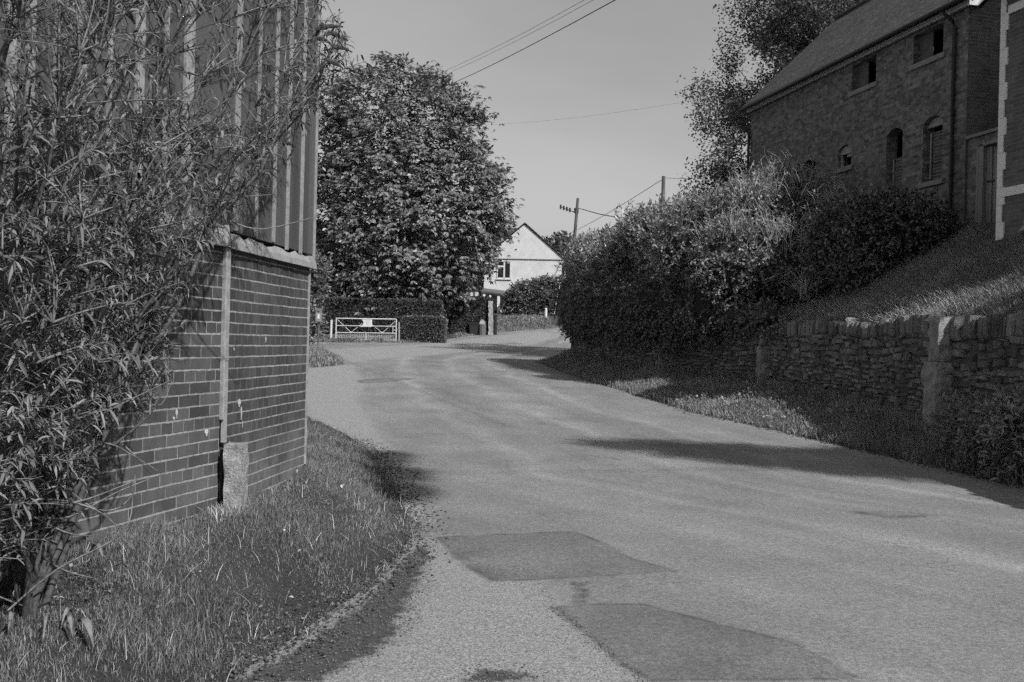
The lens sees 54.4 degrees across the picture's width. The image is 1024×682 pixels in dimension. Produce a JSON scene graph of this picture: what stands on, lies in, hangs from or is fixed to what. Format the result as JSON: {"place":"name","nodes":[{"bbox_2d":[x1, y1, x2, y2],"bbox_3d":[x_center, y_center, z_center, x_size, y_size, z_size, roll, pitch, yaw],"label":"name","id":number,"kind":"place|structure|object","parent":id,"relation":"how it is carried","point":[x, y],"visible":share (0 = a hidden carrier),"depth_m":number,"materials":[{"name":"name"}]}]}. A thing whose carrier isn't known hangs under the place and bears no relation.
{"place":"outdoors","nodes":[
{"label":"outdoors","id":0,"kind":"place"},
{"bbox_2d":[401,0,614,103],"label":"overhead cable","id":1,"kind":"object","parent":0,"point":[524,48],"visible":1,"depth_m":28.88,"materials":[{"name":"black metal"}]},
{"bbox_2d":[0,231,1023,681],"bbox_3d":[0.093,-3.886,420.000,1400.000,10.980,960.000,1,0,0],"label":"ground","id":2,"kind":"structure","parent":0,"point":[294,581],"depth_m":5.16,"materials":[{"name":"plant"}]},
{"bbox_2d":[8,543,102,647],"bbox_3d":[-1.876,1.119,4.371,0.280,0.266,1.043,1,0,-6],"label":"dock plant","id":3,"kind":"object","parent":2,"relation":"on","point":[86,621],"visible":0.98,"depth_m":4.09,"materials":[{"name":"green plant"}]},
{"bbox_2d":[0,0,320,569],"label":"shed","id":4,"kind":"structure","parent":2,"relation":"on","point":[239,373],"depth_m":6.35,"materials":[{"name":"brick"}]},
{"bbox_2d":[0,0,372,619],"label":"butterfly bush","id":5,"kind":"object","parent":2,"relation":"on","point":[47,430],"visible":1,"depth_m":4.14,"materials":[{"name":"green plant"}]},
{"bbox_2d":[52,427,343,607],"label":"petals","id":6,"kind":"object","parent":2,"relation":"on","point":[341,485],"visible":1,"depth_m":5.35,"materials":[{"name":"white plant"}]},
{"bbox_2d":[0,459,431,681],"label":"verge grass","id":7,"kind":"structure","parent":2,"relation":"on","point":[146,533],"depth_m":5.12,"materials":[{"name":"plant"}]},
{"bbox_2d":[192,501,251,520],"bbox_3d":[-1.862,1.065,6.205,0.489,0.162,0.395,1,0,11],"label":"dry grass tuft","id":8,"kind":"object","parent":2,"relation":"on","point":[220,510],"visible":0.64,"depth_m":6.16,"materials":[{"name":"grey plant"}]},
{"bbox_2d":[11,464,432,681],"bbox_3d":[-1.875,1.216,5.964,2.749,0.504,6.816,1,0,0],"label":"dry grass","id":9,"kind":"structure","parent":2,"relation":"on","point":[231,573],"depth_m":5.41,"materials":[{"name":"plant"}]},
{"bbox_2d":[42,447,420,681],"bbox_3d":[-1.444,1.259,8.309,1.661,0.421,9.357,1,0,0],"label":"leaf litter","id":10,"kind":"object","parent":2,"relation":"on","point":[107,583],"visible":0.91,"depth_m":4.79,"materials":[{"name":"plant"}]},
{"bbox_2d":[223,441,248,511],"bbox_3d":[-1.779,0.955,6.399,0.137,0.606,0.125,1,0,0],"label":"concrete post","id":11,"kind":"object","parent":2,"relation":"on","point":[235,467],"visible":0.74,"depth_m":6.35,"materials":[{"name":"grey concrete"}]},
{"bbox_2d":[315,308,322,344],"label":"letter box","id":12,"kind":"object","parent":2,"relation":"on","point":[318,315],"visible":0.91,"depth_m":46.90,"materials":[{"name":"white paint"}]},
{"bbox_2d":[304,246,338,343],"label":"roadside bush","id":13,"kind":"object","parent":2,"relation":"on","point":[318,279],"visible":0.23,"depth_m":49.07,"materials":[{"name":"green plant"}]},
{"bbox_2d":[196,439,454,681],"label":"soil clods","id":14,"kind":"object","parent":2,"relation":"on","point":[299,635],"visible":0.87,"depth_m":6.06,"materials":[{"name":"soil"}]},
{"bbox_2d":[309,343,344,367],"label":"verge grass","id":15,"kind":"structure","parent":2,"relation":"on","point":[322,357],"depth_m":33.64,"materials":[{"name":"grey plant"}]},
{"bbox_2d":[330,320,332,337],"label":"gate post","id":16,"kind":"object","parent":2,"relation":"on","point":[331,322],"visible":0.65,"depth_m":54.85,"materials":[{"name":"white wood"}]},
{"bbox_2d":[306,414,426,503],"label":"verge grass","id":17,"kind":"structure","parent":2,"relation":"on","point":[344,460],"depth_m":11.06,"materials":[{"name":"plant"}]},
{"bbox_2d":[313,334,420,342],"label":"verge grass","id":18,"kind":"structure","parent":2,"relation":"on","point":[341,338],"depth_m":54.95,"materials":[{"name":"plant"}]},
{"bbox_2d":[315,296,444,335],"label":"clipped hedge","id":19,"kind":"object","parent":2,"relation":"on","point":[335,307],"visible":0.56,"depth_m":57.67,"materials":[{"name":"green plant"}]},
{"bbox_2d":[398,322,399,341],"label":"gate post","id":20,"kind":"object","parent":2,"relation":"on","point":[398,331],"visible":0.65,"depth_m":54.87,"materials":[{"name":"wood"}]},
{"bbox_2d":[335,318,397,340],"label":"field gate","id":21,"kind":"structure","parent":20,"relation":"attached to","point":[367,322],"depth_m":54.93,"materials":[{"name":"white paint"}]},
{"bbox_2d":[316,227,483,297],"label":"garden tree","id":22,"kind":"object","parent":2,"relation":"on","point":[361,264],"visible":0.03,"depth_m":76.64,"materials":[{"name":"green plant"}]},
{"bbox_2d":[315,51,524,320],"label":"chestnut tree","id":23,"kind":"object","parent":2,"relation":"on","point":[407,183],"visible":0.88,"depth_m":58.88,"materials":[{"name":"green plant"}]},
{"bbox_2d":[400,314,448,342],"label":"clipped hedge","id":24,"kind":"object","parent":2,"relation":"on","point":[427,329],"visible":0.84,"depth_m":55.27,"materials":[{"name":"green plant"}]},
{"bbox_2d":[212,536,649,681],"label":"gravel","id":25,"kind":"structure","parent":2,"relation":"on","point":[373,632],"depth_m":5.06,"materials":[{"name":"grey gravel"}]},
{"bbox_2d":[445,294,493,334],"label":"clipped hedge","id":26,"kind":"object","parent":2,"relation":"on","point":[476,311],"visible":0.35,"depth_m":62.29,"materials":[{"name":"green plant"}]},
{"bbox_2d":[469,323,478,334],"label":"wheelie bin","id":27,"kind":"object","parent":2,"relation":"on","point":[473,327],"visible":0.93,"depth_m":61.92,"materials":[{"name":"plastic"}]},
{"bbox_2d":[488,301,492,334],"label":"gatepost","id":28,"kind":"object","parent":2,"relation":"on","point":[490,317],"visible":0.95,"depth_m":62.47,"materials":[{"name":"paint"}]},
{"bbox_2d":[423,222,567,312],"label":"white house","id":29,"kind":"structure","parent":2,"relation":"on","point":[535,254],"depth_m":80.01,"materials":[{"name":"paint"}]},
{"bbox_2d":[496,261,511,279],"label":"window","id":30,"kind":"structure","parent":29,"relation":"in","point":[505,267],"depth_m":80.08,"materials":[{"name":"white paint"}]},
{"bbox_2d":[494,315,497,334],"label":"gatepost","id":31,"kind":"object","parent":2,"relation":"on","point":[495,323],"visible":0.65,"depth_m":62.81,"materials":[{"name":"wood"}]},
{"bbox_2d":[453,314,558,337],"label":"verge grass","id":32,"kind":"structure","parent":2,"relation":"on","point":[507,322],"depth_m":69.69,"materials":[{"name":"plant"}]},
{"bbox_2d":[499,272,566,316],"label":"rounded hedge","id":33,"kind":"object","parent":2,"relation":"on","point":[529,297],"visible":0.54,"depth_m":75.97,"materials":[{"name":"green plant"}]},
{"bbox_2d":[542,230,572,275],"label":"distant tree","id":34,"kind":"object","parent":2,"relation":"on","point":[558,243],"visible":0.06,"depth_m":148.21,"materials":[{"name":"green plant"}]},
{"bbox_2d":[560,198,582,242],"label":"utility pole","id":35,"kind":"object","parent":2,"relation":"on","point":[576,210],"visible":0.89,"depth_m":79.91,"materials":[{"name":"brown wood"}]},
{"bbox_2d":[583,209,623,217],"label":"overhead wire","id":36,"kind":"object","parent":35,"relation":"attached to","point":[601,214],"visible":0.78,"depth_m":75.30,"materials":[{"name":"black metal"}]},
{"bbox_2d":[550,187,735,349],"bbox_3d":[4.297,-1.897,31.420,3.871,5.128,13.216,1,0,-19],"label":"laurel hedge","id":37,"kind":"object","parent":2,"relation":"on","point":[618,246],"visible":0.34,"depth_m":30.87,"materials":[{"name":"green plant"}]},
{"bbox_2d":[661,176,664,202],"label":"utility pole","id":38,"kind":"object","parent":2,"relation":"on","point":[663,190],"visible":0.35,"depth_m":59.91,"materials":[{"name":"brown wood"}]},
{"bbox_2d":[553,180,660,240],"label":"overhead wire","id":39,"kind":"object","parent":38,"relation":"attached to","point":[613,209],"visible":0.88,"depth_m":74.70,"materials":[{"name":"black metal"}]},
{"bbox_2d":[730,300,785,312],"bbox_3d":[6.226,-0.718,23.655,2.423,0.654,2.197,1,0,-19],"label":"long grass clump","id":40,"kind":"object","parent":2,"relation":"on","point":[771,303],"visible":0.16,"depth_m":23.48,"materials":[{"name":"plant"}]},
{"bbox_2d":[637,150,885,315],"bbox_3d":[6.373,-2.623,24.928,6.889,4.932,5.157,1,0,33],"label":"bramble thicket","id":41,"kind":"object","parent":2,"relation":"on","point":[739,245],"visible":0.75,"depth_m":24.41,"materials":[{"name":"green plant"}]},
{"bbox_2d":[675,0,861,206],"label":"tree","id":42,"kind":"object","parent":2,"relation":"on","point":[808,21],"visible":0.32,"depth_m":36.23,"materials":[{"name":"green plant"}]},
{"bbox_2d":[533,349,1023,486],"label":"verge grass","id":43,"kind":"structure","parent":2,"relation":"on","point":[650,380],"depth_m":18.34,"materials":[{"name":"plant"}]},
{"bbox_2d":[667,378,903,438],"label":"weeds","id":44,"kind":"object","parent":2,"relation":"on","point":[776,397],"visible":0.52,"depth_m":17.72,"materials":[{"name":"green plant"}]},
{"bbox_2d":[759,268,832,300],"bbox_3d":[6.758,-1.330,22.882,3.018,0.803,2.950,1,0,0],"label":"strap leaf clump","id":45,"kind":"object","parent":2,"relation":"on","point":[802,288],"visible":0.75,"depth_m":22.80,"materials":[{"name":"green plant"}]},
{"bbox_2d":[570,310,1023,433],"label":"retaining wall","id":46,"kind":"structure","parent":2,"relation":"on","point":[918,362],"depth_m":16.20,"materials":[{"name":"stone"}]},
{"bbox_2d":[550,265,789,361],"bbox_3d":[3.460,-1.008,29.416,1.940,3.106,16.994,1,0,-13],"label":"ivy","id":47,"kind":"object","parent":46,"relation":"attached to","point":[638,309],"visible":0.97,"depth_m":27.14,"materials":[{"name":"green plant"}]},
{"bbox_2d":[739,0,1000,220],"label":"brick barn","id":48,"kind":"structure","parent":2,"relation":"on","point":[904,94],"depth_m":24.15,"materials":[{"name":"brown brick"}]},
{"bbox_2d":[841,153,850,167],"bbox_3d":[8.759,-4.696,25.913,0.050,0.350,0.610,1,0,-12],"label":"window frame","id":49,"kind":"structure","parent":48,"relation":"in","point":[848,155],"depth_m":26.16,"materials":[{"name":"paint"}]},
{"bbox_2d":[892,159,894,185],"bbox_3d":[9.207,-4.055,24.008,0.030,0.650,0.030,1,0,-12],"label":"window frame","id":50,"kind":"structure","parent":48,"relation":"in","point":[893,159],"depth_m":24.00,"materials":[{"name":"paint"}]},
{"bbox_2d":[895,157,901,186],"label":"blocked window","id":51,"kind":"structure","parent":48,"relation":"in","point":[898,170],"depth_m":23.84,"materials":[{"name":"wood"}]},
{"bbox_2d":[929,133,932,179],"bbox_3d":[9.519,-4.198,22.617,0.030,1.050,0.040,1,0,-13],"label":"window frame","id":52,"kind":"structure","parent":48,"relation":"in","point":[931,134],"depth_m":22.60,"materials":[{"name":"paint"}]},
{"bbox_2d":[932,130,942,179],"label":"blocked window","id":53,"kind":"structure","parent":48,"relation":"in","point":[937,136],"depth_m":22.41,"materials":[{"name":"wood"}]},
{"bbox_2d":[741,286,998,397],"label":"dry grass","id":54,"kind":"structure","parent":2,"relation":"on","point":[917,307],"depth_m":17.23,"materials":[{"name":"grey plant"}]},
{"bbox_2d":[800,183,972,297],"bbox_3d":[7.746,-1.974,20.899,3.566,2.660,2.031,1,0,36],"label":"dark shrub","id":55,"kind":"object","parent":2,"relation":"on","point":[864,236],"visible":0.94,"depth_m":20.43,"materials":[{"name":"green plant"}]},
{"bbox_2d":[756,221,1023,388],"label":"bank grass","id":56,"kind":"structure","parent":2,"relation":"on","point":[941,265],"depth_m":17.16,"materials":[{"name":"plant"}]},
{"bbox_2d":[921,382,1023,486],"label":"fern clump","id":57,"kind":"object","parent":2,"relation":"on","point":[994,429],"visible":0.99,"depth_m":11.62,"materials":[{"name":"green plant"}]},
{"bbox_2d":[966,127,997,222],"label":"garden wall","id":58,"kind":"structure","parent":2,"relation":"on","point":[981,180],"depth_m":20.71,"materials":[{"name":"stone"}]},
{"bbox_2d":[985,146,997,222],"bbox_3d":[9.989,-3.066,20.283,0.075,1.910,0.885,1,0,-13],"label":"door","id":59,"kind":"structure","parent":58,"relation":"in","point":[991,172],"depth_m":20.55,"materials":[{"name":"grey wood"}]},
{"bbox_2d":[995,0,1023,242],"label":"quoined house","id":60,"kind":"structure","parent":2,"relation":"on","point":[1010,191],"depth_m":16.82,"materials":[{"name":"brick"}]},
{"bbox_2d":[1018,220,1023,231],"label":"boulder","id":61,"kind":"object","parent":2,"relation":"on","point":[1021,229],"visible":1,"depth_m":16.32,"materials":[{"name":"stone"}]},
{"bbox_2d":[450,0,583,68],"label":"overhead wire","id":62,"kind":"object","parent":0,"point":[522,33],"visible":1,"depth_m":36.67,"materials":[{"name":"black metal"}]},
{"bbox_2d":[458,0,592,68],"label":"overhead wire","id":63,"kind":"object","parent":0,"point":[536,30],"visible":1,"depth_m":33.88,"materials":[{"name":"black metal"}]},
{"bbox_2d":[316,0,798,239],"label":"sky","id":64,"kind":"structure","parent":0,"point":[625,55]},
{"bbox_2d":[494,98,705,124],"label":"overhead wire","id":65,"kind":"object","parent":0,"point":[600,114],"visible":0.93,"depth_m":54.95,"materials":[{"name":"black metal"}]},
{"bbox_2d":[232,327,1023,681],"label":"road","id":66,"kind":"structure","parent":0,"point":[652,541],"depth_m":7.50,"materials":[{"name":"grey asphalt"}]},
{"bbox_2d":[478,320,485,334],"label":"dustbin","id":67,"kind":"object","parent":66,"relation":"on","point":[482,328],"visible":1,"depth_m":62.02,"materials":[{"name":"grey metal"}]},
{"bbox_2d":[625,392,1023,487],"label":"soil clods","id":68,"kind":"object","parent":66,"relation":"on","point":[830,441],"visible":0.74,"depth_m":14.40,"materials":[{"name":"soil"}]}
]}

